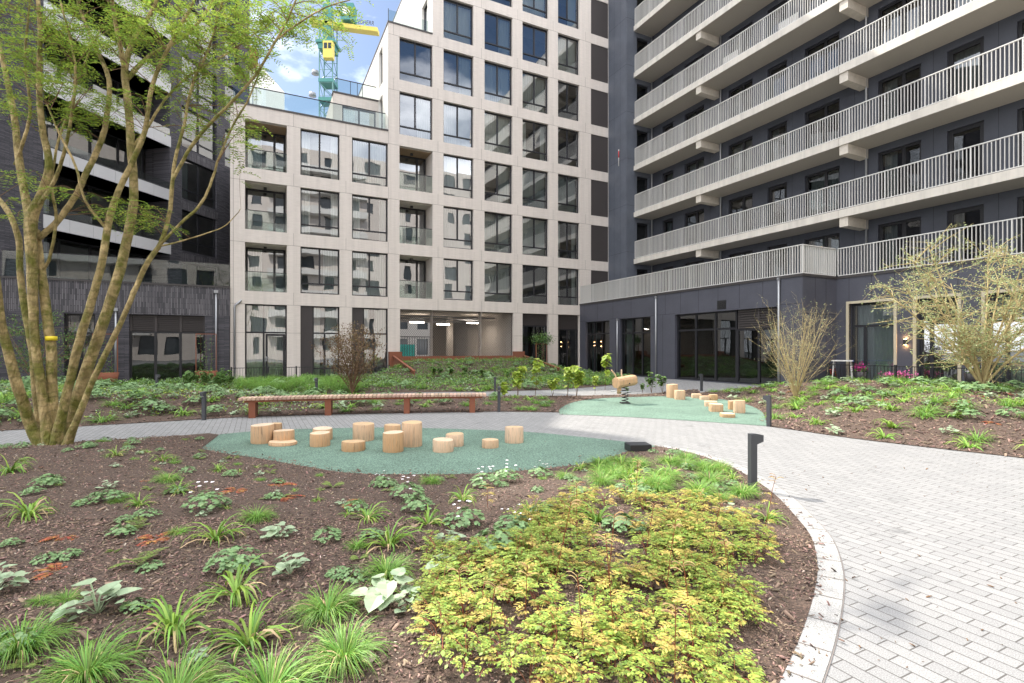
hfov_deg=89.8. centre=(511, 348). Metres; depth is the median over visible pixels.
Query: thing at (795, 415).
strap leaf plant
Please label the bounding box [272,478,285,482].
geranium
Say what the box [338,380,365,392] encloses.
tall grass
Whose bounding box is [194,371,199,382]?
leafy shrub
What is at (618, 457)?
grass tuft
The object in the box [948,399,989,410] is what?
grass tuft
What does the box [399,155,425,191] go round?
window
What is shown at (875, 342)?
window
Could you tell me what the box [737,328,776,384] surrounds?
window
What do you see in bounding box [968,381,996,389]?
geranium
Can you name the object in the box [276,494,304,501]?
fern
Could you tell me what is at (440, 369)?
leafy shrub
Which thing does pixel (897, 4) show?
window
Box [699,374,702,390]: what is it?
bollard light
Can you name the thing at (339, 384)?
tall grass
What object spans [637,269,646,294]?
window
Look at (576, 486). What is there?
flower stem
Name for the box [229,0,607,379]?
apartment building
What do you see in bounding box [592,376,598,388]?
leafy shrub
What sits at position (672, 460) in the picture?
grass tuft
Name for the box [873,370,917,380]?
potted flowers
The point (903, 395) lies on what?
grass tuft
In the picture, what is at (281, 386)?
tall grass
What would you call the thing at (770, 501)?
flower stem
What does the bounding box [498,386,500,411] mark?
bollard light
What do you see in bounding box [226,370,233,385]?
leafy shrub
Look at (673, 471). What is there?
strap leaf plant
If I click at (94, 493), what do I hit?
geranium
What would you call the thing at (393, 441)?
log stump
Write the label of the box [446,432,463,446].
log stump
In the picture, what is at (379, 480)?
geranium
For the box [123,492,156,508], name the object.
strap leaf plant
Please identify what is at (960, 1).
window
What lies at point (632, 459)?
grass tuft
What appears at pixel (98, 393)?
geranium
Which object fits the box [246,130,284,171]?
window
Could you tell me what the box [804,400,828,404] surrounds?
strap leaf plant
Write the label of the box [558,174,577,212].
window
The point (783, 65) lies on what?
window
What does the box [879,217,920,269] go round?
window
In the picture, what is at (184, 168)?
window
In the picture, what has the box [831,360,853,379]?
garden table
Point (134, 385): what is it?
geranium
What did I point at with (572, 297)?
window
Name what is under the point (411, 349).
container
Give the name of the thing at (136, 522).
fern
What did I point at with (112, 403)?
grass tuft
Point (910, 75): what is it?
window
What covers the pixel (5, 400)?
grass tuft
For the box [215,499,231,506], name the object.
geranium
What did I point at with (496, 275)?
window
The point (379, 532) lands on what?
geranium
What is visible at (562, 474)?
grass tuft
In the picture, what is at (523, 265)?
window
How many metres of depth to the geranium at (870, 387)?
13.08 m
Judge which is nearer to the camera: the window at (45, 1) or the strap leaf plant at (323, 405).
the strap leaf plant at (323, 405)
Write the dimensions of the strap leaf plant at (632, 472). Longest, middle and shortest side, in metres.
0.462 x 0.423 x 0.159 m
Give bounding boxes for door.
[265,334,284,377]
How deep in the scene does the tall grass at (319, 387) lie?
18.55 m
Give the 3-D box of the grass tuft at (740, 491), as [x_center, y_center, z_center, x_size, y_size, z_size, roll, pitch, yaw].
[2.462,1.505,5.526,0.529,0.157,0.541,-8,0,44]
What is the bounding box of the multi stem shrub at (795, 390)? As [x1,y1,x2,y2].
[746,291,850,401]
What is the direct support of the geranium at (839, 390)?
on the planting bed at (952, 423)
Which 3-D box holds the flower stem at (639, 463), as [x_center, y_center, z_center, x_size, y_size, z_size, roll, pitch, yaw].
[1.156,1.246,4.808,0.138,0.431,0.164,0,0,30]
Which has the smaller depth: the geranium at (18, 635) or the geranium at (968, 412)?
the geranium at (18, 635)
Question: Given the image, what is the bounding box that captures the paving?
[0,377,1023,682]
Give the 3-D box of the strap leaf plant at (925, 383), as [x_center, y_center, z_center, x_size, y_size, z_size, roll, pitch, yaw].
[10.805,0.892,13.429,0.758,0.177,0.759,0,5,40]
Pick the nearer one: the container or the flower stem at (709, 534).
the flower stem at (709, 534)
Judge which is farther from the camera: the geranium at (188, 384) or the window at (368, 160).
the window at (368, 160)
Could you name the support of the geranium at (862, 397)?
on the planting bed at (952, 423)
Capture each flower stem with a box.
[447,564,474,622]
[477,581,507,636]
[481,482,495,507]
[514,562,538,618]
[552,499,580,579]
[566,571,595,661]
[568,481,586,550]
[593,534,623,641]
[599,511,624,587]
[628,458,642,500]
[644,501,662,554]
[658,602,692,682]
[660,519,684,598]
[670,559,695,661]
[704,501,729,561]
[717,540,737,584]
[762,473,783,538]
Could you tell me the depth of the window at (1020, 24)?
18.11 m
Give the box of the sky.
[250,0,400,117]
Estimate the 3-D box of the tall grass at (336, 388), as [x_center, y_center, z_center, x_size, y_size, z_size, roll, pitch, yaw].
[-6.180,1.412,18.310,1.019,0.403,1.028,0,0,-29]
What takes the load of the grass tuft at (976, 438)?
on the planting bed at (952, 423)
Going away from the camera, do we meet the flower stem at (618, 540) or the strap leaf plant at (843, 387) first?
the flower stem at (618, 540)
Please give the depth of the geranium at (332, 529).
3.87 m
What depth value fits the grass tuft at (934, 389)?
11.85 m
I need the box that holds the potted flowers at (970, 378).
[962,366,974,383]
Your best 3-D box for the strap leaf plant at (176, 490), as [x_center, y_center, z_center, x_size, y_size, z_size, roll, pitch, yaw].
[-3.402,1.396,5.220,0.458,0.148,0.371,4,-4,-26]
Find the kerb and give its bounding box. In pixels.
[660,445,843,682]
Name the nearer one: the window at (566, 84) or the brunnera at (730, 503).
the brunnera at (730, 503)
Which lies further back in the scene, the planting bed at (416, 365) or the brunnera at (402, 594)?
the planting bed at (416, 365)
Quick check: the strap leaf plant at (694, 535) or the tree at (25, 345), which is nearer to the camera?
the strap leaf plant at (694, 535)
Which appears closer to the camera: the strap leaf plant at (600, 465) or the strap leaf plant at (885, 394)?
the strap leaf plant at (600, 465)
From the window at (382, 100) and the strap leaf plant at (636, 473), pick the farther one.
the window at (382, 100)
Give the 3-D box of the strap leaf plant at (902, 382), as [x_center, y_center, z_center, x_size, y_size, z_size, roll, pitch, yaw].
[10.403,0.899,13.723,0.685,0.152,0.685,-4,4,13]
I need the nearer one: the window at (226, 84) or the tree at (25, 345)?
the tree at (25, 345)
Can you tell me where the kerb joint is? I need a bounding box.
[695,451,844,682]
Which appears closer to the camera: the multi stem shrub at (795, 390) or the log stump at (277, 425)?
the log stump at (277, 425)
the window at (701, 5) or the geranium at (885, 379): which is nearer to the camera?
the geranium at (885, 379)
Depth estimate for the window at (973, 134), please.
19.56 m
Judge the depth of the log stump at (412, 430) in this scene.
8.30 m
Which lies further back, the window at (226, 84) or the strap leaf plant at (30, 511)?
the window at (226, 84)
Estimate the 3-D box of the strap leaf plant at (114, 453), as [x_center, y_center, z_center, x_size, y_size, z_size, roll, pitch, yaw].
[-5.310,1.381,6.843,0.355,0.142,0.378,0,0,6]
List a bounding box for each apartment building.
[0,0,249,382]
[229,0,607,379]
[579,0,1023,388]
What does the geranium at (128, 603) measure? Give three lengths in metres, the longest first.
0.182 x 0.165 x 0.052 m
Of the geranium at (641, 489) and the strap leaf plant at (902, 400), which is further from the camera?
the strap leaf plant at (902, 400)
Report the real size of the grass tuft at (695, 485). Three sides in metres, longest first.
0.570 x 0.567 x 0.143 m
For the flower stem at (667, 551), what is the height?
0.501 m
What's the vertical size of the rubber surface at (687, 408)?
0.001 m
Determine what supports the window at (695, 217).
in the apartment building at (834, 153)
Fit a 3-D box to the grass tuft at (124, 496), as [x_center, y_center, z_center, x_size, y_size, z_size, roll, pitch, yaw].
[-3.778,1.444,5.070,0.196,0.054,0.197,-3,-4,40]
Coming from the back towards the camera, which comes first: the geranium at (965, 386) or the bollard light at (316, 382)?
the bollard light at (316, 382)
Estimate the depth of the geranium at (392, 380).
20.08 m
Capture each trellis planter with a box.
[92,333,118,382]
[194,333,217,381]
[538,344,546,361]
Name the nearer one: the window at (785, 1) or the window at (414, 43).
the window at (785, 1)
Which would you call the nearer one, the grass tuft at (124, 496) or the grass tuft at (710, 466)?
the grass tuft at (124, 496)
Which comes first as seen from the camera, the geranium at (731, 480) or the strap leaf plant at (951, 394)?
the geranium at (731, 480)
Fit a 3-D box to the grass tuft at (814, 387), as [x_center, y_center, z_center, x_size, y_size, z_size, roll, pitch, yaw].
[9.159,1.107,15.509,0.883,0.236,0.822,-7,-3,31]
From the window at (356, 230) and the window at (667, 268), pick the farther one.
the window at (667, 268)
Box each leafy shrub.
[182,374,192,383]
[185,372,193,387]
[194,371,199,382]
[200,370,209,384]
[215,374,225,384]
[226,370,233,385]
[437,364,442,374]
[448,366,453,374]
[461,365,467,376]
[500,381,507,396]
[511,366,526,394]
[530,358,543,393]
[547,378,559,395]
[562,367,573,396]
[570,365,585,396]
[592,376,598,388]
[601,353,611,382]
[644,372,656,392]
[655,374,666,392]
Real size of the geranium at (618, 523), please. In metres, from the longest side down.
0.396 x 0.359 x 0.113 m
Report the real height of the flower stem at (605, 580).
0.572 m
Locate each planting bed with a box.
[0,385,699,429]
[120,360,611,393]
[701,381,1023,457]
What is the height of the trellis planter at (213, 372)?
2.300 m
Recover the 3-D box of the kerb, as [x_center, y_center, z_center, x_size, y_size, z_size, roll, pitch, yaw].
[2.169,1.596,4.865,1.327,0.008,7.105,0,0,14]
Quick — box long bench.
[238,393,485,417]
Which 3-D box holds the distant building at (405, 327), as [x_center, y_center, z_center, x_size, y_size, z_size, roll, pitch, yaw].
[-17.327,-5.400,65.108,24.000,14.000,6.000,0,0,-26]
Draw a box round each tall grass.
[225,381,249,389]
[228,375,262,385]
[239,378,260,388]
[246,380,277,389]
[263,373,291,382]
[264,375,295,392]
[275,377,303,389]
[287,376,303,386]
[291,375,317,384]
[294,380,324,392]
[304,379,332,391]
[320,377,347,387]
[321,378,348,391]
[326,384,348,391]
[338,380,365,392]
[599,378,612,384]
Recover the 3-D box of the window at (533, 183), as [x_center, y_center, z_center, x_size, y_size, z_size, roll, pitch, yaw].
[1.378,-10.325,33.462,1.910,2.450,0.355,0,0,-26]
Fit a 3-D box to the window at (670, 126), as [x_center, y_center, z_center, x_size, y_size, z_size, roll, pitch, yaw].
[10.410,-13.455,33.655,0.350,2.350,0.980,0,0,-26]
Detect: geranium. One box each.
[0,406,14,414]
[0,537,24,546]
[0,626,44,657]
[5,399,16,404]
[12,385,30,392]
[12,441,31,447]
[18,486,45,495]
[27,473,65,485]
[29,551,59,564]
[48,548,83,560]
[71,498,90,505]
[75,442,94,447]
[83,491,111,501]
[90,489,129,502]
[91,389,107,396]
[95,380,115,386]
[104,523,137,536]
[111,385,136,391]
[114,514,136,522]
[119,597,153,613]
[120,444,135,449]
[122,382,142,387]
[123,390,155,398]
[125,438,140,443]
[132,398,165,409]
[132,507,162,516]
[134,560,164,573]
[148,382,175,389]
[153,404,176,410]
[164,486,187,493]
[168,383,188,390]
[176,383,198,389]
[179,466,196,472]
[181,396,200,403]
[181,481,228,512]
[192,453,206,457]
[200,404,227,412]
[202,384,226,390]
[202,545,264,572]
[212,391,228,396]
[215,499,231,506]
[221,469,241,475]
[234,392,250,396]
[258,385,278,392]
[262,491,285,498]
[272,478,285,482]
[273,389,285,394]
[306,387,326,394]
[311,526,341,542]
[324,566,349,579]
[331,389,348,394]
[337,566,369,583]
[342,499,368,510]
[359,528,385,538]
[368,470,395,486]
[383,379,396,383]
[390,475,425,499]
[396,379,412,386]
[400,494,433,510]
[442,500,484,529]
[468,525,519,555]
[469,466,500,488]
[489,460,523,481]
[494,504,534,532]
[495,481,508,486]
[523,381,539,386]
[527,501,557,515]
[528,460,553,475]
[530,486,544,490]
[568,476,581,481]
[573,485,592,493]
[601,512,646,531]
[615,482,631,491]
[629,483,655,498]
[641,468,651,472]
[665,449,679,454]
[679,463,694,469]
[682,473,699,479]
[711,482,729,490]
[721,479,742,486]
[826,388,847,395]
[835,395,861,403]
[853,394,875,401]
[856,385,879,391]
[876,377,898,383]
[876,389,895,395]
[910,376,935,383]
[934,377,958,382]
[949,399,975,406]
[950,381,982,390]
[950,407,984,416]
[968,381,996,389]
[988,386,1014,392]
[994,406,1023,415]
[998,380,1023,386]
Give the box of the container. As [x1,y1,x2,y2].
[400,344,413,355]
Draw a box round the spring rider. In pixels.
[611,370,637,403]
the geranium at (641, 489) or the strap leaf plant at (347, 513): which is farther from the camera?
the geranium at (641, 489)
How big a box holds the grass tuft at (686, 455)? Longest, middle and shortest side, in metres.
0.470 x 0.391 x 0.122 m
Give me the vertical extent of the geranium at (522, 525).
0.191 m
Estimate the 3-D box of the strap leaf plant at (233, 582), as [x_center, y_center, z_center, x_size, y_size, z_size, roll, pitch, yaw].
[-1.652,1.368,3.040,0.534,0.194,0.538,-4,3,-29]
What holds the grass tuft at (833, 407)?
on the planting bed at (952, 423)
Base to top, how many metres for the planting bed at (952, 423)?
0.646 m
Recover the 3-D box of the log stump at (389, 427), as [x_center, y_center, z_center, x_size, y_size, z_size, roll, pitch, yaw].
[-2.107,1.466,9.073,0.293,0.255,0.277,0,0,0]
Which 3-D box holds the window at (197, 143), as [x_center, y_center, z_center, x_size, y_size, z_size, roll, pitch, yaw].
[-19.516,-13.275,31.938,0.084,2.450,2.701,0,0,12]
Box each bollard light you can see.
[155,375,160,389]
[200,391,206,419]
[314,378,317,392]
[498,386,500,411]
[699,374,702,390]
[748,433,763,489]
[763,395,771,426]
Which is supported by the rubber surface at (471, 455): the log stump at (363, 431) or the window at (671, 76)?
the log stump at (363, 431)
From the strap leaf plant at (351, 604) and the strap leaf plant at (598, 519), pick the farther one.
the strap leaf plant at (598, 519)
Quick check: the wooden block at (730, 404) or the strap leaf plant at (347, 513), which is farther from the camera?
the wooden block at (730, 404)
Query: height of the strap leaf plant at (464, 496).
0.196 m
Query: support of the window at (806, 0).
in the apartment building at (834, 153)
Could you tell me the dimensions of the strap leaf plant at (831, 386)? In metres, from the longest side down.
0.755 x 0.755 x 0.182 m
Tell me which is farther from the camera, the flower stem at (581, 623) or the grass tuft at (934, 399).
the grass tuft at (934, 399)
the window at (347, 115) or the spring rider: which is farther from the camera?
the window at (347, 115)
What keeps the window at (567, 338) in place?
in the apartment building at (443, 173)
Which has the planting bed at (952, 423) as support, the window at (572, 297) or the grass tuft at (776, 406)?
the grass tuft at (776, 406)
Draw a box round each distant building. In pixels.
[250,46,283,109]
[400,322,429,355]
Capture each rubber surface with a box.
[203,427,655,473]
[559,396,765,425]
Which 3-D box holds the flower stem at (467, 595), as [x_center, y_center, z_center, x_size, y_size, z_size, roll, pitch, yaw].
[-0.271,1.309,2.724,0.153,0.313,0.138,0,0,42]
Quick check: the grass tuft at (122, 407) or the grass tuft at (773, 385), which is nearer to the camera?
the grass tuft at (122, 407)
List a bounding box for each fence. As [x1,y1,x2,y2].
[231,365,389,377]
[827,363,1023,388]
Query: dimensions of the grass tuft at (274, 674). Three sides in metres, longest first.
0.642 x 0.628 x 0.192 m
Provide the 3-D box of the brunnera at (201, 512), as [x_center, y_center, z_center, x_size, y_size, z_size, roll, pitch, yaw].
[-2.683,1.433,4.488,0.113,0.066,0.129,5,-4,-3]
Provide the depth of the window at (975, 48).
19.56 m
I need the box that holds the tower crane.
[309,0,378,116]
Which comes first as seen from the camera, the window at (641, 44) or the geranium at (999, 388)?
the geranium at (999, 388)
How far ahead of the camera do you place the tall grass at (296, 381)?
19.34 m
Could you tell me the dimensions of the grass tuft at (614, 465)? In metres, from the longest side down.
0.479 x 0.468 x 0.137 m
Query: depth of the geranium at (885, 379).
13.68 m
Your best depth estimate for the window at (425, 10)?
32.03 m
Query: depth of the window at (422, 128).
30.23 m
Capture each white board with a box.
[724,49,737,63]
[779,12,797,29]
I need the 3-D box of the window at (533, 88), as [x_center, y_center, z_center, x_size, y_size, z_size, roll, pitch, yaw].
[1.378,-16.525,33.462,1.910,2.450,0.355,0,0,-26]
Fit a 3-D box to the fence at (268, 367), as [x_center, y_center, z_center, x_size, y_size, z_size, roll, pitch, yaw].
[-9.985,1.265,26.109,7.570,0.770,0.070,0,0,-26]
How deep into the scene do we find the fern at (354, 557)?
3.55 m
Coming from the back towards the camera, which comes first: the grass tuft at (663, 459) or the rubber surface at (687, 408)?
the rubber surface at (687, 408)
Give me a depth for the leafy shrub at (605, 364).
19.23 m
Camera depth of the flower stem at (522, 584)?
2.79 m
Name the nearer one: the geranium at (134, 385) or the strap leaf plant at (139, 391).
the strap leaf plant at (139, 391)
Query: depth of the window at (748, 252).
28.61 m
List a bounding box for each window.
[44,0,143,65]
[44,43,143,121]
[44,107,143,178]
[44,176,143,235]
[44,236,143,281]
[65,313,94,380]
[130,331,204,380]
[182,4,214,57]
[182,56,214,111]
[182,106,214,160]
[182,160,214,208]
[182,210,214,256]
[182,262,214,285]
[225,84,237,114]
[245,304,286,378]
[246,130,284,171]
[246,188,284,231]
[246,247,284,291]
[300,129,338,179]
[300,188,338,236]
[300,247,338,294]
[313,306,338,376]
[342,106,375,126]
[352,138,386,186]
[352,195,386,241]
[352,251,386,296]
[363,308,386,375]
[381,52,382,83]
[381,100,382,127]
[399,38,431,86]
[399,92,431,139]
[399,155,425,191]
[399,207,425,244]
[399,259,425,297]
[424,5,426,30]
[444,0,472,44]
[444,50,472,96]
[444,102,472,147]
[444,154,472,198]
[444,207,472,249]
[444,259,472,300]
[485,11,510,55]
[485,61,510,104]
[485,111,510,154]
[485,162,510,203]
[485,212,510,252]
[485,262,510,301]
[523,0,546,18]
[523,23,546,65]
[523,72,546,113]
[523,120,546,160]
[523,168,546,208]
[523,217,546,255]
[523,265,546,303]
[523,325,546,361]
[558,0,577,28]
[558,34,577,74]
[558,81,577,120]
[558,128,577,166]
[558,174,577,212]
[558,221,577,258]
[558,268,577,304]
[558,329,577,367]
[587,321,609,372]
[622,317,650,376]
[637,0,646,19]
[637,39,646,67]
[637,85,646,114]
[637,131,646,161]
[637,177,646,208]
[637,223,646,255]
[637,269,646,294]
[664,75,672,99]
[664,123,672,149]
[664,170,672,199]
[664,218,672,250]
[664,266,672,291]
[665,29,670,48]
[677,310,737,382]
[686,5,701,33]
[686,54,703,86]
[686,106,703,139]
[686,157,703,192]
[686,209,703,244]
[686,260,703,288]
[730,23,751,52]
[730,80,751,117]
[730,137,751,175]
[730,194,751,234]
[730,251,751,281]
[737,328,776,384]
[769,0,786,35]
[769,61,786,98]
[769,122,786,161]
[769,183,786,226]
[769,244,786,276]
[806,0,826,13]
[806,32,839,80]
[806,99,839,148]
[806,166,839,216]
[806,233,839,275]
[852,302,892,380]
[879,0,920,45]
[879,64,920,122]
[879,141,920,198]
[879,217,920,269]
[919,296,956,381]
[948,0,972,11]
[948,37,983,97]
[948,121,983,183]
[948,205,983,261]
[988,292,1023,388]
[1018,20,1023,71]
[1018,108,1023,165]
[1018,197,1023,252]
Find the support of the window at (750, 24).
in the apartment building at (834, 153)
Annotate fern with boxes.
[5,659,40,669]
[32,563,67,579]
[40,534,77,541]
[107,547,166,568]
[125,516,150,528]
[137,531,173,546]
[218,487,246,494]
[268,480,296,486]
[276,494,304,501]
[322,481,344,486]
[349,554,368,559]
[558,481,579,489]
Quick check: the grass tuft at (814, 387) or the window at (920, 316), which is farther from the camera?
the window at (920, 316)
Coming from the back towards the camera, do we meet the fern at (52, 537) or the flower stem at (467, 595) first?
the fern at (52, 537)
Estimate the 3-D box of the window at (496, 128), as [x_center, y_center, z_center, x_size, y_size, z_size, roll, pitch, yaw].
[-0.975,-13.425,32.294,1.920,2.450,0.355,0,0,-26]
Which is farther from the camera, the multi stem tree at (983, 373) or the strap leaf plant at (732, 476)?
the multi stem tree at (983, 373)
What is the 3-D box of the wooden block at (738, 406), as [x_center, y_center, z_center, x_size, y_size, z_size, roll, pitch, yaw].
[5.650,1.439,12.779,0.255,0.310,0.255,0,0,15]
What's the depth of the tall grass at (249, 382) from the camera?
18.98 m
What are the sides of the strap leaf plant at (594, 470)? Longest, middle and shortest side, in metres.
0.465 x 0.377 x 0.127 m
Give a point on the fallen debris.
(880, 553)
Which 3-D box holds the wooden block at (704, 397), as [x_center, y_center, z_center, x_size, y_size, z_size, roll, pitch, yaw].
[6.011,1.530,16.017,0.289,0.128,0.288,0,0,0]
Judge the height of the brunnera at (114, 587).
0.185 m
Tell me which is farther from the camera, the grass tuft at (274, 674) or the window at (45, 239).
the window at (45, 239)
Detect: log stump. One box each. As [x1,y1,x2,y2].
[250,423,273,443]
[268,440,296,446]
[273,429,294,440]
[274,422,281,429]
[310,431,329,446]
[313,426,332,439]
[341,440,365,451]
[353,422,373,441]
[383,430,403,452]
[384,424,400,431]
[402,420,421,447]
[433,437,453,452]
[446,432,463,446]
[482,438,498,448]
[505,426,523,443]
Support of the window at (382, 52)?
in the apartment building at (443, 173)
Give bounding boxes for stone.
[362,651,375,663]
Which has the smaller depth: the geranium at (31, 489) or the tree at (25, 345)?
the geranium at (31, 489)
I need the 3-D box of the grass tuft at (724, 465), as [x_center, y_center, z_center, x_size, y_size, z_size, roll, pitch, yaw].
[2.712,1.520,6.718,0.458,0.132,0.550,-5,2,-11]
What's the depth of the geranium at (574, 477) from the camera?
5.76 m
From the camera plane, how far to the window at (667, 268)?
33.77 m
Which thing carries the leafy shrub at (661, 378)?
on the planting bed at (162, 416)
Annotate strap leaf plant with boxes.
[0,392,13,399]
[0,454,35,475]
[1,492,58,526]
[100,445,128,457]
[104,589,219,658]
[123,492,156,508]
[124,387,148,394]
[149,452,174,461]
[158,478,199,496]
[168,406,197,417]
[173,514,257,547]
[179,552,280,613]
[186,591,300,665]
[200,395,225,401]
[208,461,232,472]
[311,402,340,409]
[337,508,357,516]
[340,595,358,611]
[341,402,360,406]
[347,516,430,554]
[348,501,391,526]
[403,504,450,531]
[447,484,480,507]
[451,387,465,391]
[511,494,554,524]
[567,460,591,471]
[573,501,623,528]
[584,458,606,471]
[585,464,606,475]
[606,451,634,464]
[612,465,646,480]
[614,464,651,477]
[619,461,639,470]
[620,465,652,480]
[620,475,648,492]
[622,456,644,468]
[624,472,662,488]
[644,465,669,478]
[658,461,684,478]
[667,520,710,549]
[677,483,710,499]
[678,481,714,503]
[714,464,734,473]
[722,468,744,481]
[741,481,764,495]
[745,502,792,525]
[779,402,806,409]
[786,412,807,417]
[790,395,815,401]
[803,416,831,424]
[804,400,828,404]
[815,383,842,389]
[830,384,851,391]
[839,404,864,412]
[841,386,859,391]
[856,391,878,396]
[866,427,902,439]
[870,418,914,428]
[872,390,899,396]
[878,403,907,411]
[887,379,917,384]
[889,396,917,402]
[909,380,939,385]
[931,383,971,390]
[933,391,965,399]
[940,410,971,419]
[943,437,992,449]
[945,387,967,392]
[999,398,1023,405]
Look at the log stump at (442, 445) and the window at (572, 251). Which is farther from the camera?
the window at (572, 251)
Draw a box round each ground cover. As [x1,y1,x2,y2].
[0,379,354,423]
[399,484,784,682]
[854,380,1015,405]
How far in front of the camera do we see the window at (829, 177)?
24.46 m
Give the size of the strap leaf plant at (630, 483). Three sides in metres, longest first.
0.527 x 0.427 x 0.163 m
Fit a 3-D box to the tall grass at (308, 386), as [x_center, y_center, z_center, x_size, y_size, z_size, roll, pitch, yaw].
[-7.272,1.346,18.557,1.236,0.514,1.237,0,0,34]
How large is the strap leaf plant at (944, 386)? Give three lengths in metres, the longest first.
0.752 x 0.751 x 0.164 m
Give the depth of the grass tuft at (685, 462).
6.62 m
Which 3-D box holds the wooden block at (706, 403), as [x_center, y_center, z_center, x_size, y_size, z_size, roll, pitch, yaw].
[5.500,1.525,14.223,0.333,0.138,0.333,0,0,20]
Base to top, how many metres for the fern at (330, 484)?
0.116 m
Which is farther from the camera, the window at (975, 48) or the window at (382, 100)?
the window at (382, 100)
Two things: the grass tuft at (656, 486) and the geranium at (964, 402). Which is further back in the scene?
the geranium at (964, 402)
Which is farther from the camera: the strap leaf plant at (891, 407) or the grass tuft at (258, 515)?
the strap leaf plant at (891, 407)
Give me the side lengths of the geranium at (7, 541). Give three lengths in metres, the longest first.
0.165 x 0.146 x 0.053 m
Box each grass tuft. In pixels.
[0,395,15,402]
[0,605,92,675]
[2,405,33,417]
[7,624,161,682]
[20,591,56,607]
[44,586,86,606]
[84,409,124,423]
[95,399,123,406]
[102,497,125,503]
[114,635,248,682]
[115,402,139,408]
[122,492,135,498]
[147,468,185,483]
[164,524,192,536]
[169,458,182,463]
[206,636,348,682]
[233,504,280,524]
[277,575,371,636]
[290,610,396,682]
[336,405,357,412]
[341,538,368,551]
[348,550,419,586]
[364,399,390,404]
[418,474,444,484]
[523,405,539,410]
[553,468,578,479]
[580,456,614,466]
[581,468,621,486]
[597,464,629,475]
[601,459,628,469]
[601,467,625,478]
[605,454,626,463]
[623,454,656,468]
[624,455,647,462]
[635,475,673,492]
[640,471,679,491]
[640,476,677,494]
[644,475,677,488]
[645,464,688,482]
[653,454,683,465]
[654,454,679,464]
[671,454,698,470]
[675,449,697,459]
[681,475,722,497]
[688,466,730,483]
[691,455,713,467]
[692,462,720,472]
[707,489,737,502]
[709,458,735,471]
[718,480,761,500]
[726,386,750,391]
[737,395,758,402]
[761,411,789,419]
[763,381,781,386]
[763,403,786,408]
[780,397,811,405]
[805,382,823,389]
[814,378,839,384]
[820,403,846,411]
[864,395,892,405]
[890,383,926,393]
[896,391,917,397]
[902,403,950,419]
[904,380,938,392]
[909,399,949,412]
[916,392,954,403]
[923,385,951,392]
[944,389,968,396]
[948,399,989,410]
[951,428,1007,444]
[988,396,1020,407]
[995,394,1023,404]
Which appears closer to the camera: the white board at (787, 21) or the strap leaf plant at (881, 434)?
the strap leaf plant at (881, 434)
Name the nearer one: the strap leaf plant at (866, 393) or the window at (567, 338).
the strap leaf plant at (866, 393)
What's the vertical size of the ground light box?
0.120 m
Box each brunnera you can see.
[0,561,30,589]
[49,578,141,621]
[94,480,118,487]
[125,410,141,416]
[187,647,208,665]
[195,508,211,515]
[260,521,297,537]
[272,552,310,574]
[350,567,413,612]
[393,586,423,612]
[425,554,457,573]
[433,529,466,542]
[720,502,743,515]
[825,407,841,415]
[825,424,841,433]
[939,427,958,433]
[979,392,998,396]
[1011,390,1023,397]
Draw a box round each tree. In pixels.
[0,0,373,445]
[0,306,89,376]
[310,320,386,393]
[528,333,542,357]
[539,333,547,346]
[541,332,554,362]
[861,222,1023,387]
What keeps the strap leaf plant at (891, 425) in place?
on the planting bed at (952, 423)
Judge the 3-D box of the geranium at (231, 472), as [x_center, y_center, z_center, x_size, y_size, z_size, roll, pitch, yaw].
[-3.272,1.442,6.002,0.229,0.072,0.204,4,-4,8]
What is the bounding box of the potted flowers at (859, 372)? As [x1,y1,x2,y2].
[851,362,868,379]
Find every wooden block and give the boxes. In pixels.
[666,384,677,397]
[674,390,684,399]
[691,393,701,397]
[699,396,709,399]
[704,400,716,406]
[709,394,717,399]
[709,403,722,411]
[720,412,734,417]
[728,400,732,409]
[733,400,744,412]
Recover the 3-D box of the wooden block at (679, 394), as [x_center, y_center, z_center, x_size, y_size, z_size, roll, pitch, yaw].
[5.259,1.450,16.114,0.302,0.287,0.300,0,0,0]
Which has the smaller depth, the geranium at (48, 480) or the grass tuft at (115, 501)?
the grass tuft at (115, 501)
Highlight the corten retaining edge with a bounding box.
[388,351,558,374]
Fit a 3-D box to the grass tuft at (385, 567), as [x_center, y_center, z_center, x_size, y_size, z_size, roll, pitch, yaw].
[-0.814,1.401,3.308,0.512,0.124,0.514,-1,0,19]
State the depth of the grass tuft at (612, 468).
6.12 m
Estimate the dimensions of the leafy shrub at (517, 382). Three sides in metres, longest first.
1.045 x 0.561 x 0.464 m
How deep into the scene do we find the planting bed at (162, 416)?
12.74 m
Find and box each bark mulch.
[0,435,817,682]
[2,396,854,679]
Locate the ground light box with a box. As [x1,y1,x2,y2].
[624,442,651,451]
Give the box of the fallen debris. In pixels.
[545,428,1015,667]
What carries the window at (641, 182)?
in the apartment building at (834, 153)

